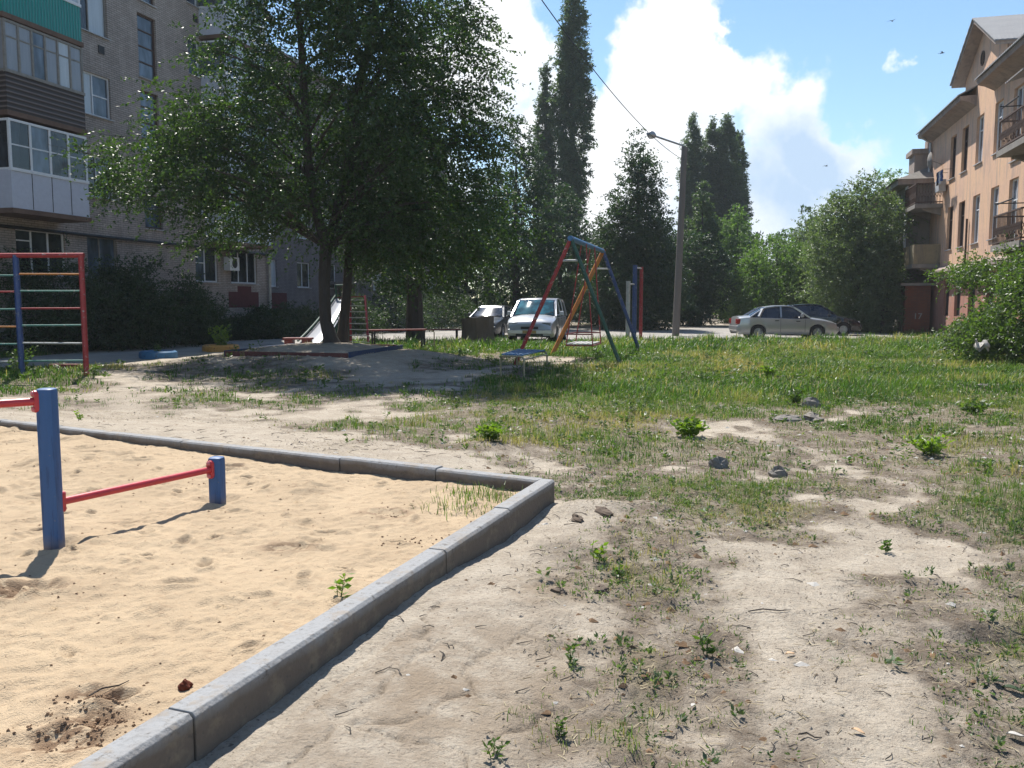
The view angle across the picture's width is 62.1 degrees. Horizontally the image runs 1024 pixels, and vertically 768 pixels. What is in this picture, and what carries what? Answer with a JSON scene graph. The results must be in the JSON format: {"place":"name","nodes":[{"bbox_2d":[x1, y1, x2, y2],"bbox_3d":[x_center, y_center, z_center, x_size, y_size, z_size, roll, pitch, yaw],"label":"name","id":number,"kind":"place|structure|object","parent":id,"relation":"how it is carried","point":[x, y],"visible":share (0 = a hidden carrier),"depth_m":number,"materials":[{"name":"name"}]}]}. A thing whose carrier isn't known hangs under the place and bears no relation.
{"place":"outdoors","nodes":[
{"label":"outdoors","id":0,"kind":"place"},
{"bbox_2d":[0,324,919,368],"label":"road","id":1,"kind":"structure","parent":0,"point":[109,356],"depth_m":37.19,"materials":[{"name":"grey asphalt"}]},
{"bbox_2d":[468,305,512,337],"bbox_3d":[-0.885,-2.914,39.387,2.094,1.486,4.408,1,6,15],"label":"parked car","id":2,"kind":"object","parent":1,"relation":"on","point":[498,313],"visible":0.48,"depth_m":38.58,"materials":[{"name":"grey paint"}]},
{"bbox_2d":[507,298,566,340],"bbox_3d":[1.073,-2.602,34.495,2.294,1.801,4.857,1,6,10],"label":"parked minivan","id":3,"kind":"object","parent":1,"relation":"on","point":[550,322],"visible":0.87,"depth_m":33.05,"materials":[{"name":"silver metal"}]},
{"bbox_2d":[729,305,838,337],"bbox_3d":[11.902,-2.716,37.310,4.407,1.486,2.094,0,5,2],"label":"parked sedan","id":4,"kind":"object","parent":1,"relation":"on","point":[782,319],"visible":0.94,"depth_m":36.54,"materials":[{"name":"silver metal"}]},
{"bbox_2d":[787,303,861,335],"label":"parked hatchback","id":5,"kind":"object","parent":1,"relation":"on","point":[847,325],"visible":0.56,"depth_m":40.46,"materials":[{"name":"black paint"}]},
{"bbox_2d":[401,480,522,519],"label":"grass","id":6,"kind":"structure","parent":0,"point":[471,494],"depth_m":6.33,"materials":[{"name":"green plant"}]},
{"bbox_2d":[0,304,1023,767],"bbox_3d":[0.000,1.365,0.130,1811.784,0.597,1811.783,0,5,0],"label":"ground","id":7,"kind":"structure","parent":0,"point":[490,662],"depth_m":4.29,"materials":[{"name":"soil"}]},
{"bbox_2d":[6,345,37,374],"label":"leafy plant","id":8,"kind":"object","parent":7,"relation":"on","point":[15,361],"visible":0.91,"depth_m":17.56,"materials":[{"name":"green plant"}]},
{"bbox_2d":[0,253,89,375],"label":"climbing frame","id":9,"kind":"object","parent":7,"relation":"on","point":[18,308],"visible":0.92,"depth_m":17.41,"materials":[{"name":"red paint"}]},
{"bbox_2d":[0,246,109,353],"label":"bush","id":10,"kind":"object","parent":7,"relation":"on","point":[53,319],"visible":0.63,"depth_m":25.90,"materials":[{"name":"green plant"}]},
{"bbox_2d":[5,227,147,351],"bbox_3d":[-14.602,-2.578,27.253,5.613,4.822,3.734,0,5,0],"label":"bush","id":11,"kind":"object","parent":7,"relation":"on","point":[90,288],"visible":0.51,"depth_m":26.89,"materials":[{"name":"green plant"}]},
{"bbox_2d":[71,252,191,350],"bbox_3d":[-12.907,-2.435,28.690,4.261,4.014,3.339,0,5,0],"label":"bush","id":12,"kind":"object","parent":7,"relation":"on","point":[139,307],"visible":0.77,"depth_m":28.36,"materials":[{"name":"green plant"}]},
{"bbox_2d":[0,0,273,352],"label":"apartment building","id":13,"kind":"structure","parent":7,"relation":"on","point":[65,65],"depth_m":29.24,"materials":[{"name":"brick"}]},
{"bbox_2d":[15,229,64,276],"bbox_3d":[-15.065,-4.172,27.205,0.200,1.455,2.120,1,6,15],"label":"window","id":14,"kind":"structure","parent":13,"relation":"in","point":[45,242],"depth_m":27.22,"materials":[{"name":"grey glass"}]},
{"bbox_2d":[80,0,110,40],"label":"window","id":15,"kind":"structure","parent":13,"relation":"in","point":[92,12],"depth_m":29.24,"materials":[{"name":"white glass"}]},
{"bbox_2d":[83,71,113,121],"bbox_3d":[-14.365,-9.935,29.280,0.200,1.455,1.570,1,6,15],"label":"window","id":16,"kind":"structure","parent":13,"relation":"in","point":[96,98],"depth_m":29.45,"materials":[{"name":"white glass"}]},
{"bbox_2d":[87,237,115,278],"bbox_3d":[-14.365,-4.420,29.806,0.200,1.455,1.570,1,6,15],"label":"window","id":17,"kind":"structure","parent":13,"relation":"in","point":[95,246],"depth_m":29.76,"materials":[{"name":"grey glass"}]},
{"bbox_2d":[87,154,115,200],"bbox_3d":[-14.365,-7.177,29.543,0.200,1.455,1.570,1,6,15],"label":"window","id":18,"kind":"structure","parent":13,"relation":"in","point":[91,175],"depth_m":29.45,"materials":[{"name":"grey glass"}]},
{"bbox_2d":[137,13,159,83],"bbox_3d":[-13.649,-12.541,31.750,0.210,2.335,1.140,1,6,15],"label":"window","id":19,"kind":"structure","parent":13,"relation":"in","point":[145,26],"depth_m":31.84,"materials":[{"name":"grey glass"}]},
{"bbox_2d":[140,90,157,153],"bbox_3d":[-13.649,-9.783,32.012,0.210,2.335,1.140,1,6,15],"label":"window","id":20,"kind":"structure","parent":13,"relation":"in","point":[143,104],"depth_m":31.99,"materials":[{"name":"grey glass"}]},
{"bbox_2d":[144,196,163,230],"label":"window","id":21,"kind":"structure","parent":13,"relation":"in","point":[147,225],"depth_m":32.42,"materials":[{"name":"grey glass"}]},
{"bbox_2d":[188,39,201,78],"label":"window","id":22,"kind":"structure","parent":13,"relation":"in","point":[196,64],"depth_m":34.55,"materials":[{"name":"grey glass"}]},
{"bbox_2d":[195,248,220,282],"bbox_3d":[-12.800,-4.973,35.611,0.200,1.455,1.670,1,6,15],"label":"window","id":23,"kind":"structure","parent":13,"relation":"in","point":[210,269],"depth_m":35.77,"materials":[{"name":"white glass"}]},
{"bbox_2d":[230,252,258,284],"bbox_3d":[-12.088,-5.228,38.282,0.200,1.455,2.220,1,6,15],"label":"window","id":24,"kind":"structure","parent":13,"relation":"in","point":[247,273],"depth_m":38.52,"materials":[{"name":"white glass"}]},
{"bbox_2d":[139,350,177,358],"bbox_3d":[-10.099,-0.828,24.277,1.040,0.250,1.040,0,5,0],"label":"tyre planter","id":25,"kind":"object","parent":7,"relation":"on","point":[161,354],"visible":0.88,"depth_m":23.88,"materials":[{"name":"rubber"}]},
{"bbox_2d":[102,253,218,346],"bbox_3d":[-12.534,-2.768,30.481,4.070,3.842,3.229,0,5,0],"label":"bush","id":26,"kind":"object","parent":7,"relation":"on","point":[203,315],"visible":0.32,"depth_m":30.43,"materials":[{"name":"green plant"}]},
{"bbox_2d":[156,277,236,344],"bbox_3d":[-12.206,-2.513,32.118,3.707,3.011,2.921,0,5,0],"label":"bush","id":27,"kind":"object","parent":7,"relation":"on","point":[219,315],"visible":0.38,"depth_m":31.75,"materials":[{"name":"green plant"}]},
{"bbox_2d":[202,344,239,351],"bbox_3d":[-9.439,-1.153,27.564,1.160,0.250,1.160,0,5,0],"label":"tyre planter","id":28,"kind":"object","parent":7,"relation":"on","point":[212,348],"visible":0.84,"depth_m":27.07,"materials":[{"name":"rubber"}]},
{"bbox_2d":[208,324,231,344],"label":"leafy plant","id":29,"kind":"object","parent":28,"relation":"in","point":[220,339],"visible":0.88,"depth_m":27.45,"materials":[{"name":"green plant"}]},
{"bbox_2d":[217,313,262,340],"bbox_3d":[-11.666,-2.328,35.969,2.103,1.500,2.111,-4,7,-37],"label":"bush","id":30,"kind":"object","parent":7,"relation":"on","point":[245,331],"visible":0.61,"depth_m":35.65,"materials":[{"name":"green plant"}]},
{"bbox_2d":[237,303,299,338],"bbox_3d":[-10.901,-2.518,37.260,3.096,2.100,3.240,0,5,0],"label":"bush","id":31,"kind":"object","parent":7,"relation":"on","point":[270,326],"visible":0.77,"depth_m":36.79,"materials":[{"name":"green plant"}]},
{"bbox_2d":[0,419,554,767],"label":"sandbox kerb","id":32,"kind":"structure","parent":7,"relation":"on","point":[200,723],"depth_m":3.81,"materials":[{"name":"concrete"}]},
{"bbox_2d":[0,426,519,767],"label":"sand","id":33,"kind":"structure","parent":32,"relation":"in","point":[173,610],"depth_m":4.75,"materials":[{"name":"beige sand"}]},
{"bbox_2d":[0,388,225,549],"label":"press up bars","id":34,"kind":"object","parent":33,"relation":"on","point":[43,402],"visible":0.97,"depth_m":5.14,"materials":[{"name":"blue paint"}]},
{"bbox_2d":[0,479,449,761],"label":"crumbs","id":35,"kind":"object","parent":33,"relation":"on","point":[94,727],"visible":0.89,"depth_m":2.97,"materials":[{"name":"brown soil"}]},
{"bbox_2d":[0,431,493,752],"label":"crumbs","id":36,"kind":"object","parent":33,"relation":"on","point":[172,564],"visible":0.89,"depth_m":4.77,"materials":[{"name":"brown plant"}]},
{"bbox_2d":[328,573,354,597],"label":"seedling","id":37,"kind":"object","parent":33,"relation":"on","point":[343,583],"visible":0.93,"depth_m":4.26,"materials":[{"name":"green plant"}]},
{"bbox_2d":[267,300,319,336],"bbox_3d":[-10.368,-2.740,39.866,3.990,2.512,4.059,0,5,0],"label":"bush","id":38,"kind":"object","parent":7,"relation":"on","point":[305,321],"visible":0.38,"depth_m":39.54,"materials":[{"name":"green plant"}]},
{"bbox_2d":[45,0,565,342],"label":"elm tree","id":39,"kind":"object","parent":7,"relation":"on","point":[362,233],"visible":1,"depth_m":21.89,"materials":[{"name":"green plant"}]},
{"bbox_2d":[224,343,402,357],"bbox_3d":[-5.174,-0.804,22.797,3.436,0.365,4.042,1,6,12],"label":"board edging","id":40,"kind":"object","parent":7,"relation":"on","point":[345,355],"visible":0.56,"depth_m":21.09,"materials":[{"name":"grey concrete"}]},
{"bbox_2d":[297,284,369,343],"bbox_3d":[-6.058,-2.233,28.675,2.312,2.312,3.035,-5,8,-44],"label":"playground slide","id":41,"kind":"object","parent":7,"relation":"on","point":[316,332],"visible":0.48,"depth_m":28.94,"materials":[{"name":"metal"}]},
{"bbox_2d":[306,290,396,334],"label":"bush","id":42,"kind":"object","parent":7,"relation":"on","point":[369,314],"visible":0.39,"depth_m":42.63,"materials":[{"name":"green plant"}]},
{"bbox_2d":[265,43,448,329],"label":"apartment building","id":43,"kind":"structure","parent":7,"relation":"on","point":[294,283],"depth_m":48.76,"materials":[{"name":"brick"}]},
{"bbox_2d":[297,262,308,287],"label":"window","id":44,"kind":"structure","parent":43,"relation":"in","point":[302,268],"depth_m":48.83,"materials":[{"name":"white glass"}]},
{"bbox_2d":[355,288,441,332],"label":"bush","id":45,"kind":"object","parent":7,"relation":"on","point":[395,312],"visible":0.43,"depth_m":45.36,"materials":[{"name":"green plant"}]},
{"bbox_2d":[367,329,434,347],"bbox_3d":[-3.420,-1.353,26.361,2.094,0.700,0.300,-3,6,-25],"label":"plank bench","id":46,"kind":"object","parent":7,"relation":"on","point":[422,334],"visible":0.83,"depth_m":26.23,"materials":[{"name":"red paint"}]},
{"bbox_2d":[333,164,493,339],"bbox_3d":[-4.178,-5.574,35.742,6.533,7.846,6.324,-3,6,-29],"label":"elm tree","id":47,"kind":"object","parent":7,"relation":"on","point":[414,319],"visible":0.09,"depth_m":35.56,"materials":[{"name":"green plant"}]},
{"bbox_2d":[405,284,479,328],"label":"bush","id":48,"kind":"object","parent":7,"relation":"on","point":[437,306],"visible":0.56,"depth_m":49.20,"materials":[{"name":"green plant"}]},
{"bbox_2d":[430,202,496,324],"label":"broadleaf tree","id":49,"kind":"object","parent":7,"relation":"on","point":[471,291],"visible":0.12,"depth_m":60.62,"materials":[{"name":"green plant"}]},
{"bbox_2d":[460,316,495,341],"bbox_3d":[-1.279,-1.957,31.855,1.659,1.152,1.482,0,5,0],"label":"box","id":50,"kind":"object","parent":7,"relation":"on","point":[483,327],"visible":0.61,"depth_m":31.36,"materials":[{"name":"grey metal"}]},
{"bbox_2d":[27,325,947,353],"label":"grass","id":51,"kind":"structure","parent":7,"relation":"on","point":[702,341],"depth_m":29.59,"materials":[{"name":"green plant"}]},
{"bbox_2d":[475,422,505,441],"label":"leafy plant","id":52,"kind":"object","parent":7,"relation":"on","point":[491,431],"visible":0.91,"depth_m":9.24,"materials":[{"name":"green plant"}]},
{"bbox_2d":[482,736,509,757],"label":"seedling","id":53,"kind":"object","parent":7,"relation":"on","point":[493,745],"visible":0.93,"depth_m":2.87,"materials":[{"name":"green plant"}]},
{"bbox_2d":[0,336,1023,399],"bbox_3d":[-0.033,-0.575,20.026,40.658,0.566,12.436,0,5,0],"label":"grass","id":54,"kind":"structure","parent":7,"relation":"on","point":[893,379],"depth_m":17.52,"materials":[{"name":"green plant"}]},
{"bbox_2d":[0,346,1023,665],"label":"weeds","id":55,"kind":"object","parent":7,"relation":"on","point":[898,660],"visible":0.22,"depth_m":10.83,"materials":[{"name":"green plant"}]},
{"bbox_2d":[0,406,1023,767],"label":"straw","id":56,"kind":"object","parent":7,"relation":"on","point":[734,542],"visible":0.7,"depth_m":6.02,"materials":[{"name":"plant"}]},
{"bbox_2d":[0,384,1023,765],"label":"pebbles","id":57,"kind":"object","parent":7,"relation":"on","point":[632,558],"visible":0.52,"depth_m":6.05,"materials":[{"name":"grey stone"}]},
{"bbox_2d":[16,408,1023,767],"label":"dry leaves","id":58,"kind":"object","parent":7,"relation":"on","point":[686,662],"visible":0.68,"depth_m":5.01,"materials":[{"name":"brown plant"}]},
{"bbox_2d":[467,113,573,308],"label":"broadleaf tree","id":59,"kind":"object","parent":7,"relation":"on","point":[533,191],"visible":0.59,"depth_m":50.62,"materials":[{"name":"green plant"}]},
{"bbox_2d":[500,349,547,377],"bbox_3d":[0.299,-0.451,18.822,0.813,0.539,2.381,1,6,10],"label":"metal bench","id":60,"kind":"object","parent":7,"relation":"on","point":[517,353],"visible":0.91,"depth_m":18.20,"materials":[{"name":"blue paint"}]},
{"bbox_2d":[526,62,560,275],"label":"poplar tree","id":61,"kind":"object","parent":7,"relation":"on","point":[546,121],"visible":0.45,"depth_m":77.63,"materials":[{"name":"green plant"}]},
{"bbox_2d":[63,421,1023,767],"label":"twigs","id":62,"kind":"object","parent":7,"relation":"on","point":[661,559],"visible":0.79,"depth_m":5.37,"materials":[{"name":"brown plant"}]},
{"bbox_2d":[69,392,1023,746],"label":"chips","id":63,"kind":"object","parent":7,"relation":"on","point":[739,650],"visible":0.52,"depth_m":6.15,"materials":[{"name":"grey stone"}]},
{"bbox_2d":[521,182,597,326],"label":"broadleaf tree","id":64,"kind":"object","parent":7,"relation":"on","point":[569,204],"visible":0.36,"depth_m":55.80,"materials":[{"name":"green plant"}]},
{"bbox_2d":[544,0,597,319],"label":"poplar tree","id":65,"kind":"object","parent":7,"relation":"on","point":[573,104],"visible":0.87,"depth_m":75.11,"materials":[{"name":"green plant"}]},
{"bbox_2d":[514,236,638,364],"bbox_3d":[2.038,-2.256,23.676,2.745,3.283,6.184,1,6,13],"label":"swing set","id":66,"kind":"object","parent":7,"relation":"on","point":[572,240],"visible":0.89,"depth_m":22.56,"materials":[{"name":"red paint"}]},
{"bbox_2d":[563,228,651,325],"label":"broadleaf tree","id":67,"kind":"object","parent":7,"relation":"on","point":[586,320],"visible":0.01,"depth_m":58.93,"materials":[{"name":"green plant"}]},
{"bbox_2d":[564,127,699,330],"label":"maple tree","id":68,"kind":"object","parent":7,"relation":"on","point":[640,244],"visible":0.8,"depth_m":48.37,"materials":[{"name":"green plant"}]},
{"bbox_2d":[626,265,642,338],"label":"pull up bars","id":69,"kind":"object","parent":7,"relation":"on","point":[634,305],"visible":0.71,"depth_m":34.40,"materials":[{"name":"blue paint"}]},
{"bbox_2d":[449,204,861,320],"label":"woodland","id":70,"kind":"object","parent":7,"relation":"on","point":[806,208],"visible":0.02,"depth_m":77.22,"materials":[{"name":"green plant"}]},
{"bbox_2d":[646,131,686,335],"bbox_3d":[7.151,-6.872,39.666,1.910,9.666,0.360,0,5,0],"label":"street lamp","id":71,"kind":"object","parent":7,"relation":"on","point":[678,277],"visible":0.91,"depth_m":39.55,"materials":[{"name":"concrete"}]},
{"bbox_2d":[541,0,682,159],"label":"power cable","id":72,"kind":"object","parent":71,"relation":"attached to","point":[598,75],"visible":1,"depth_m":23.40,"materials":[{"name":"metal"}]},
{"bbox_2d":[666,416,709,437],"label":"leafy plant","id":73,"kind":"object","parent":7,"relation":"on","point":[686,426],"visible":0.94,"depth_m":10.09,"materials":[{"name":"green plant"}]},
{"bbox_2d":[674,111,709,233],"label":"poplar tree","id":74,"kind":"object","parent":7,"relation":"on","point":[695,160],"visible":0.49,"depth_m":89.49,"materials":[{"name":"green plant"}]},
{"bbox_2d":[649,226,744,325],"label":"broadleaf tree","id":75,"kind":"object","parent":7,"relation":"on","point":[708,300],"visible":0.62,"depth_m":56.39,"materials":[{"name":"green plant"}]},
{"bbox_2d":[692,621,716,655],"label":"seedling","id":76,"kind":"object","parent":7,"relation":"on","point":[707,649],"visible":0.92,"depth_m":3.75,"materials":[{"name":"green plant"}]},
{"bbox_2d":[683,179,730,323],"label":"broadleaf tree","id":77,"kind":"object","parent":7,"relation":"on","point":[706,207],"visible":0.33,"depth_m":58.88,"materials":[{"name":"green plant"}]},
{"bbox_2d":[694,114,723,316],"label":"poplar tree","id":78,"kind":"object","parent":7,"relation":"on","point":[710,137],"visible":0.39,"depth_m":90.33,"materials":[{"name":"green plant"}]},
{"bbox_2d":[708,456,728,468],"bbox_3d":[1.997,0.758,8.229,0.199,0.130,0.115,2,6,17],"label":"stone","id":79,"kind":"object","parent":7,"relation":"on","point":[719,462],"visible":0.87,"depth_m":8.20,"materials":[{"name":"grey stone"}]},
{"bbox_2d":[705,112,747,301],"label":"poplar tree","id":80,"kind":"object","parent":7,"relation":"on","point":[727,151],"visible":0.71,"depth_m":89.54,"materials":[{"name":"green plant"}]},
{"bbox_2d":[730,129,750,205],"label":"poplar tree","id":81,"kind":"object","parent":7,"relation":"on","point":[744,160],"visible":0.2,"depth_m":91.65,"materials":[{"name":"green plant"}]},
{"bbox_2d":[712,203,773,322],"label":"broadleaf tree","id":82,"kind":"object","parent":7,"relation":"on","point":[731,240],"visible":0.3,"depth_m":64.44,"materials":[{"name":"green plant"}]},
{"bbox_2d":[732,171,753,309],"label":"poplar tree","id":83,"kind":"object","parent":7,"relation":"on","point":[747,202],"visible":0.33,"depth_m":90.12,"materials":[{"name":"green plant"}]},
{"bbox_2d":[496,454,1023,765],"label":"weeds","id":84,"kind":"object","parent":7,"relation":"on","point":[741,712],"visible":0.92,"depth_m":5.03,"materials":[{"name":"green plant"}]},
{"bbox_2d":[722,228,821,316],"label":"broadleaf tree","id":85,"kind":"object","parent":7,"relation":"on","point":[758,268],"visible":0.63,"depth_m":54.82,"materials":[{"name":"green plant"}]},
{"bbox_2d":[781,386,803,403],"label":"leafy plant","id":86,"kind":"object","parent":7,"relation":"on","point":[793,395],"visible":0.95,"depth_m":13.04,"materials":[{"name":"green plant"}]},
{"bbox_2d":[773,207,854,308],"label":"broadleaf tree","id":87,"kind":"object","parent":7,"relation":"on","point":[799,234],"visible":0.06,"depth_m":58.93,"materials":[{"name":"green plant"}]},
{"bbox_2d":[788,168,929,332],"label":"willow tree","id":88,"kind":"object","parent":7,"relation":"on","point":[862,231],"visible":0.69,"depth_m":44.56,"materials":[{"name":"green plant"}]},
{"bbox_2d":[859,226,910,333],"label":"willow tree","id":89,"kind":"object","parent":7,"relation":"on","point":[888,292],"visible":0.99,"depth_m":42.82,"materials":[{"name":"green plant"}]},
{"bbox_2d":[862,168,908,201],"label":"broadleaf tree","id":90,"kind":"object","parent":7,"relation":"on","point":[886,174],"visible":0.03,"depth_m":62.88,"materials":[{"name":"green plant"}]},
{"bbox_2d":[864,142,933,327],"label":"plaster house","id":91,"kind":"structure","parent":7,"relation":"on","point":[918,169],"depth_m":43.97,"materials":[{"name":"beige paint"}]},
{"bbox_2d":[897,283,935,332],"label":"brick porch","id":92,"kind":"object","parent":7,"relation":"on","point":[916,303],"visible":0.75,"depth_m":42.62,"materials":[{"name":"brick"}]},
{"bbox_2d":[902,432,956,455],"bbox_3d":[4.312,0.623,8.722,0.516,0.261,0.576,0,5,0],"label":"leafy plant","id":93,"kind":"object","parent":7,"relation":"on","point":[933,445],"visible":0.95,"depth_m":8.68,"materials":[{"name":"green plant"}]},
{"bbox_2d":[903,14,1023,332],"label":"plaster house","id":94,"kind":"structure","parent":7,"relation":"on","point":[973,132],"depth_m":35.56,"materials":[{"name":"beige paint"}]},
{"bbox_2d":[969,195,979,244],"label":"window","id":95,"kind":"structure","parent":94,"relation":"in","point":[977,197],"depth_m":35.71,"materials":[{"name":"white glass"}]},
{"bbox_2d":[973,115,983,166],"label":"window","id":96,"kind":"structure","parent":94,"relation":"in","point":[981,118],"depth_m":35.39,"materials":[{"name":"white glass"}]},
{"bbox_2d":[1010,178,1018,237],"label":"window","id":97,"kind":"structure","parent":94,"relation":"in","point":[1016,181],"depth_m":30.87,"materials":[{"name":"white glass"}]},
{"bbox_2d":[923,229,1023,310],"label":"bush","id":98,"kind":"object","parent":7,"relation":"on","point":[967,271],"visible":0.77,"depth_m":26.39,"materials":[{"name":"green plant"}]},
{"bbox_2d":[954,398,993,413],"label":"leafy plant","id":99,"kind":"object","parent":7,"relation":"on","point":[971,407],"visible":0.89,"depth_m":11.61,"materials":[{"name":"green plant"}]},
{"bbox_2d":[927,241,1023,362],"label":"bush","id":100,"kind":"object","parent":7,"relation":"on","point":[992,328],"visible":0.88,"depth_m":21.48,"materials":[{"name":"green plant"}]},
{"bbox_2d":[933,303,1023,354],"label":"bush","id":101,"kind":"object","parent":7,"relation":"on","point":[947,338],"visible":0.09,"depth_m":24.63,"materials":[{"name":"green plant"}]},
{"bbox_2d":[0,378,1023,480],"bbox_3d":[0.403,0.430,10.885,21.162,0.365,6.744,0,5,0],"label":"grass","id":102,"kind":"structure","parent":0,"point":[695,400],"depth_m":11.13,"materials":[{"name":"green plant"}]},
{"bbox_2d":[266,0,1023,303],"label":"sky","id":103,"kind":"structure","parent":0,"point":[843,86],"materials":[{"name":"blue"}]},
{"bbox_2d":[498,470,1023,767],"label":"grass","id":104,"kind":"structure","parent":0,"point":[1013,484],"depth_m":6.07,"materials":[{"name":"green plant"}]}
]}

